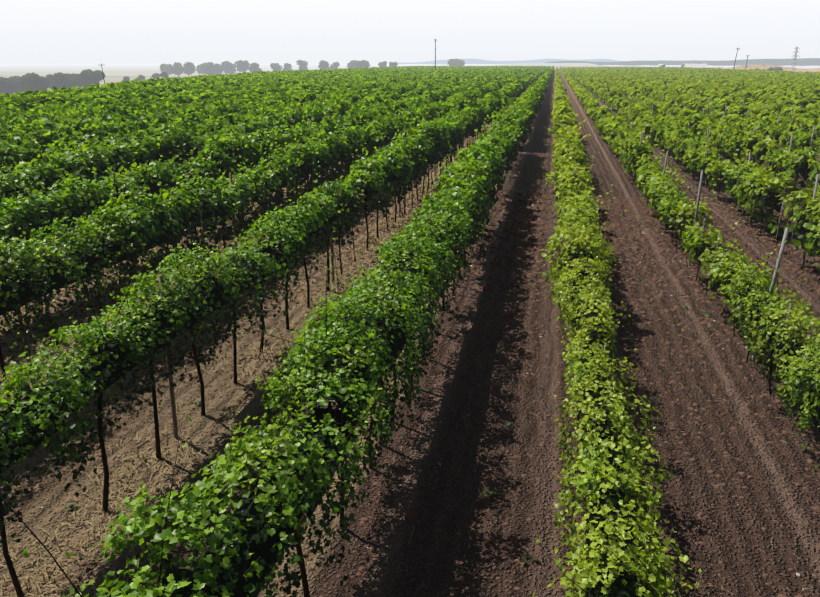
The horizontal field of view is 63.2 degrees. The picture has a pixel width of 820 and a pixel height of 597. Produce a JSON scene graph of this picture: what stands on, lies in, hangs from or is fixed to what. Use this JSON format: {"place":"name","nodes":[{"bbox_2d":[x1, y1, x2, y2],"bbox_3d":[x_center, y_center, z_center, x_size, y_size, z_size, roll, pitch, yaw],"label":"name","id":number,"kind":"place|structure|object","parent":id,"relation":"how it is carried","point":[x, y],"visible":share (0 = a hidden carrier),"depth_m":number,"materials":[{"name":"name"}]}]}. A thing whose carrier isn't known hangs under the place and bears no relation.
{"place":"outdoors","nodes":[
{"label":"outdoors","id":0,"kind":"place"},
{"bbox_2d":[0,63,819,596],"bbox_3d":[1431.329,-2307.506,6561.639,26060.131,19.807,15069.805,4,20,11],"label":"ground","id":1,"kind":"structure","parent":0,"point":[768,465],"depth_m":8.31,"materials":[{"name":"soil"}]},
{"bbox_2d":[0,77,17,94],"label":"tree","id":2,"kind":"object","parent":1,"relation":"on","point":[8,85],"visible":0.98,"depth_m":268.65,"materials":[{"name":"green plant"}]},
{"bbox_2d":[9,76,26,92],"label":"tree","id":3,"kind":"object","parent":1,"relation":"on","point":[17,81],"visible":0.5,"depth_m":283.64,"materials":[{"name":"green plant"}]},
{"bbox_2d":[20,72,48,91],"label":"tree","id":4,"kind":"object","parent":1,"relation":"on","point":[33,81],"visible":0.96,"depth_m":265.49,"materials":[{"name":"green plant"}]},
{"bbox_2d":[43,74,53,89],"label":"tree","id":5,"kind":"object","parent":1,"relation":"on","point":[49,77],"visible":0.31,"depth_m":294.53,"materials":[{"name":"green plant"}]},
{"bbox_2d":[52,72,78,88],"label":"tree","id":6,"kind":"object","parent":1,"relation":"on","point":[62,80],"visible":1,"depth_m":282.86,"materials":[{"name":"green plant"}]},
{"bbox_2d":[71,73,79,86],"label":"tree","id":7,"kind":"object","parent":1,"relation":"on","point":[76,76],"visible":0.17,"depth_m":305.43,"materials":[{"name":"green plant"}]},
{"bbox_2d":[78,69,105,86],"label":"tree","id":8,"kind":"object","parent":1,"relation":"on","point":[87,77],"visible":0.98,"depth_m":290.54,"materials":[{"name":"green plant"}]},
{"bbox_2d":[122,76,129,80],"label":"shrub","id":9,"kind":"object","parent":1,"relation":"on","point":[126,78],"visible":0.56,"depth_m":364.39,"materials":[{"name":"green plant"}]},
{"bbox_2d":[136,75,144,80],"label":"shrub","id":10,"kind":"object","parent":1,"relation":"on","point":[141,77],"visible":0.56,"depth_m":386.92,"materials":[{"name":"green plant"}]},
{"bbox_2d":[151,73,159,78],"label":"shrub","id":11,"kind":"object","parent":1,"relation":"on","point":[155,75],"visible":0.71,"depth_m":375.46,"materials":[{"name":"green plant"}]},
{"bbox_2d":[160,72,168,77],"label":"shrub","id":12,"kind":"object","parent":1,"relation":"on","point":[163,74],"visible":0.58,"depth_m":365.14,"materials":[{"name":"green plant"}]},
{"bbox_2d":[160,64,173,76],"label":"tree","id":13,"kind":"object","parent":1,"relation":"on","point":[166,68],"visible":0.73,"depth_m":604.62,"materials":[{"name":"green plant"}]},
{"bbox_2d":[170,62,183,77],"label":"tree","id":14,"kind":"object","parent":1,"relation":"on","point":[177,69],"visible":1,"depth_m":561.80,"materials":[{"name":"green plant"}]},
{"bbox_2d":[183,62,195,75],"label":"tree","id":15,"kind":"object","parent":1,"relation":"on","point":[189,68],"visible":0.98,"depth_m":576.52,"materials":[{"name":"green plant"}]},
{"bbox_2d":[196,63,204,74],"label":"tree","id":16,"kind":"object","parent":1,"relation":"on","point":[200,68],"visible":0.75,"depth_m":629.85,"materials":[{"name":"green plant"}]},
{"bbox_2d":[204,62,223,74],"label":"tree","id":17,"kind":"object","parent":1,"relation":"on","point":[211,68],"visible":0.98,"depth_m":584.16,"materials":[{"name":"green plant"}]},
{"bbox_2d":[221,61,236,74],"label":"tree","id":18,"kind":"object","parent":1,"relation":"on","point":[229,68],"visible":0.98,"depth_m":624.19,"materials":[{"name":"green plant"}]},
{"bbox_2d":[234,60,249,71],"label":"tree","id":19,"kind":"object","parent":1,"relation":"on","point":[241,65],"visible":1,"depth_m":609.44,"materials":[{"name":"green plant"}]},
{"bbox_2d":[0,129,507,596],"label":"dry grass tufts","id":20,"kind":"object","parent":1,"relation":"on","point":[266,350],"visible":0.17,"depth_m":8.14,"materials":[{"name":"beige plant"}]},
{"bbox_2d":[248,63,262,71],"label":"tree","id":21,"kind":"object","parent":1,"relation":"on","point":[252,67],"visible":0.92,"depth_m":575.38,"materials":[{"name":"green plant"}]},
{"bbox_2d":[4,88,523,444],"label":"vineyard posts","id":22,"kind":"object","parent":1,"relation":"in","point":[171,391],"visible":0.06,"depth_m":8.21,"materials":[{"name":"brown wood"}]},
{"bbox_2d":[270,63,282,70],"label":"tree","id":23,"kind":"object","parent":1,"relation":"on","point":[276,66],"visible":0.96,"depth_m":617.22,"materials":[{"name":"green plant"}]},
{"bbox_2d":[283,63,292,70],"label":"tree","id":24,"kind":"object","parent":1,"relation":"on","point":[287,67],"visible":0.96,"depth_m":640.03,"materials":[{"name":"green plant"}]},
{"bbox_2d":[296,60,307,69],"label":"tree","id":25,"kind":"object","parent":1,"relation":"on","point":[303,65],"visible":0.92,"depth_m":622.41,"materials":[{"name":"green plant"}]},
{"bbox_2d":[318,60,329,69],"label":"tree","id":26,"kind":"object","parent":1,"relation":"on","point":[323,64],"visible":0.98,"depth_m":599.48,"materials":[{"name":"green plant"}]},
{"bbox_2d":[330,62,339,68],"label":"tree","id":27,"kind":"object","parent":1,"relation":"on","point":[334,65],"visible":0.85,"depth_m":638.31,"materials":[{"name":"green plant"}]},
{"bbox_2d":[347,60,359,67],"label":"tree","id":28,"kind":"object","parent":1,"relation":"on","point":[351,64],"visible":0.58,"depth_m":627.93,"materials":[{"name":"green plant"}]},
{"bbox_2d":[355,60,369,67],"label":"tree","id":29,"kind":"object","parent":1,"relation":"on","point":[363,64],"visible":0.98,"depth_m":583.56,"materials":[{"name":"green plant"}]},
{"bbox_2d":[378,61,386,66],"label":"tree","id":30,"kind":"object","parent":1,"relation":"on","point":[382,64],"visible":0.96,"depth_m":610.59,"materials":[{"name":"green plant"}]},
{"bbox_2d":[389,62,397,66],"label":"tree","id":31,"kind":"object","parent":1,"relation":"on","point":[394,64],"visible":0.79,"depth_m":565.32,"materials":[{"name":"green plant"}]},
{"bbox_2d":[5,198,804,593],"bbox_3d":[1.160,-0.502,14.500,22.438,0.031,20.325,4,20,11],"label":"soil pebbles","id":32,"kind":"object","parent":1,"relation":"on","point":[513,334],"visible":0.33,"depth_m":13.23,"materials":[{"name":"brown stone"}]},
{"bbox_2d":[0,72,819,596],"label":"vine","id":33,"kind":"object","parent":1,"relation":"in","point":[260,544],"depth_m":7.36,"materials":[{"name":"green plant"}]},
{"bbox_2d":[0,170,481,596],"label":"vine leaves","id":34,"kind":"object","parent":33,"relation":"attached to","point":[290,511],"visible":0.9,"depth_m":6.20,"materials":[{"name":"green plant"}]},
{"bbox_2d":[0,104,531,287],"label":"vine leaves","id":35,"kind":"object","parent":33,"relation":"attached to","point":[497,151],"visible":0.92,"depth_m":16.13,"materials":[{"name":"green plant"}]},
{"bbox_2d":[0,65,554,158],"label":"vine leaves","id":36,"kind":"object","parent":33,"relation":"on","point":[483,91],"visible":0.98,"depth_m":42.61,"materials":[{"name":"green plant"}]},
{"bbox_2d":[1,145,815,571],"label":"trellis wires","id":37,"kind":"object","parent":33,"relation":"on","point":[323,399],"visible":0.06,"depth_m":6.20,"materials":[{"name":"grey metal"}]},
{"bbox_2d":[544,67,590,157],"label":"vine leaves","id":38,"kind":"object","parent":33,"relation":"on","point":[563,114],"visible":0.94,"depth_m":38.25,"materials":[{"name":"green plant"}]},
{"bbox_2d":[541,123,626,309],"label":"vine leaves","id":39,"kind":"object","parent":33,"relation":"on","point":[583,204],"visible":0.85,"depth_m":14.97,"materials":[{"name":"green plant"}]},
{"bbox_2d":[532,213,701,596],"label":"vine leaves","id":40,"kind":"object","parent":33,"relation":"on","point":[584,570],"visible":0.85,"depth_m":5.93,"materials":[{"name":"green plant"}]},
{"bbox_2d":[559,66,819,176],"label":"vine leaves","id":41,"kind":"object","parent":33,"relation":"on","point":[650,80],"visible":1,"depth_m":49.86,"materials":[{"name":"green plant"}]},
{"bbox_2d":[618,123,819,318],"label":"vine leaves","id":42,"kind":"object","parent":33,"relation":"on","point":[756,176],"visible":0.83,"depth_m":17.29,"materials":[{"name":"green plant"}]},
{"bbox_2d":[721,224,819,468],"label":"vine leaves","id":43,"kind":"object","parent":33,"relation":"on","point":[778,309],"visible":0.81,"depth_m":8.60,"materials":[{"name":"green plant"}]},
{"bbox_2d":[39,142,819,562],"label":"fallen leaves","id":44,"kind":"object","parent":1,"relation":"on","point":[487,492],"visible":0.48,"depth_m":11.31,"materials":[{"name":"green plant"}]},
{"bbox_2d":[434,38,436,68],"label":"pole","id":45,"kind":"object","parent":1,"relation":"on","point":[435,39],"visible":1,"depth_m":206.12,"materials":[{"name":"concrete"}]},
{"bbox_2d":[447,59,464,65],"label":"tree","id":46,"kind":"object","parent":1,"relation":"on","point":[455,62],"visible":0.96,"depth_m":640.06,"materials":[{"name":"green plant"}]},
{"bbox_2d":[681,64,708,68],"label":"white shed","id":47,"kind":"structure","parent":1,"relation":"on","point":[704,66],"depth_m":453.17,"materials":[{"name":"white"}]},
{"bbox_2d":[574,93,819,524],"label":"vine stakes","id":48,"kind":"object","parent":1,"relation":"in","point":[783,243],"visible":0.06,"depth_m":15.07,"materials":[{"name":"grey wood"}]},
{"bbox_2d":[767,67,782,70],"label":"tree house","id":49,"kind":"structure","parent":1,"relation":"on","point":[776,68],"depth_m":312.56,"materials":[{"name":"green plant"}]},
{"bbox_2d":[790,47,799,71],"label":"pylon","id":50,"kind":"object","parent":1,"relation":"on","point":[794,56],"visible":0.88,"depth_m":743.41,"materials":[{"name":"silver metal"}]},
{"bbox_2d":[0,0,819,63],"label":"sky","id":51,"kind":"structure","parent":0,"point":[31,31],"materials":[{"name":"white"}]},
{"bbox_2d":[398,59,621,63],"bbox_3d":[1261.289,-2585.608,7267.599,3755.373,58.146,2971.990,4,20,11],"label":"hill","id":52,"kind":"structure","parent":0,"point":[474,61],"depth_m":6449.22,"materials":[{"name":"grey"}]},
{"bbox_2d":[546,58,819,65],"bbox_3d":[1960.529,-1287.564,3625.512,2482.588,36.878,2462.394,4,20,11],"label":"hill","id":53,"kind":"structure","parent":0,"point":[799,62],"depth_m":3079.46,"materials":[{"name":"grey"}]},
{"bbox_2d":[723,64,819,72],"bbox_3d":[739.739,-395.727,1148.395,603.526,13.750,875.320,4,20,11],"label":"field","id":54,"kind":"structure","parent":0,"point":[759,66],"depth_m":1036.04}
]}

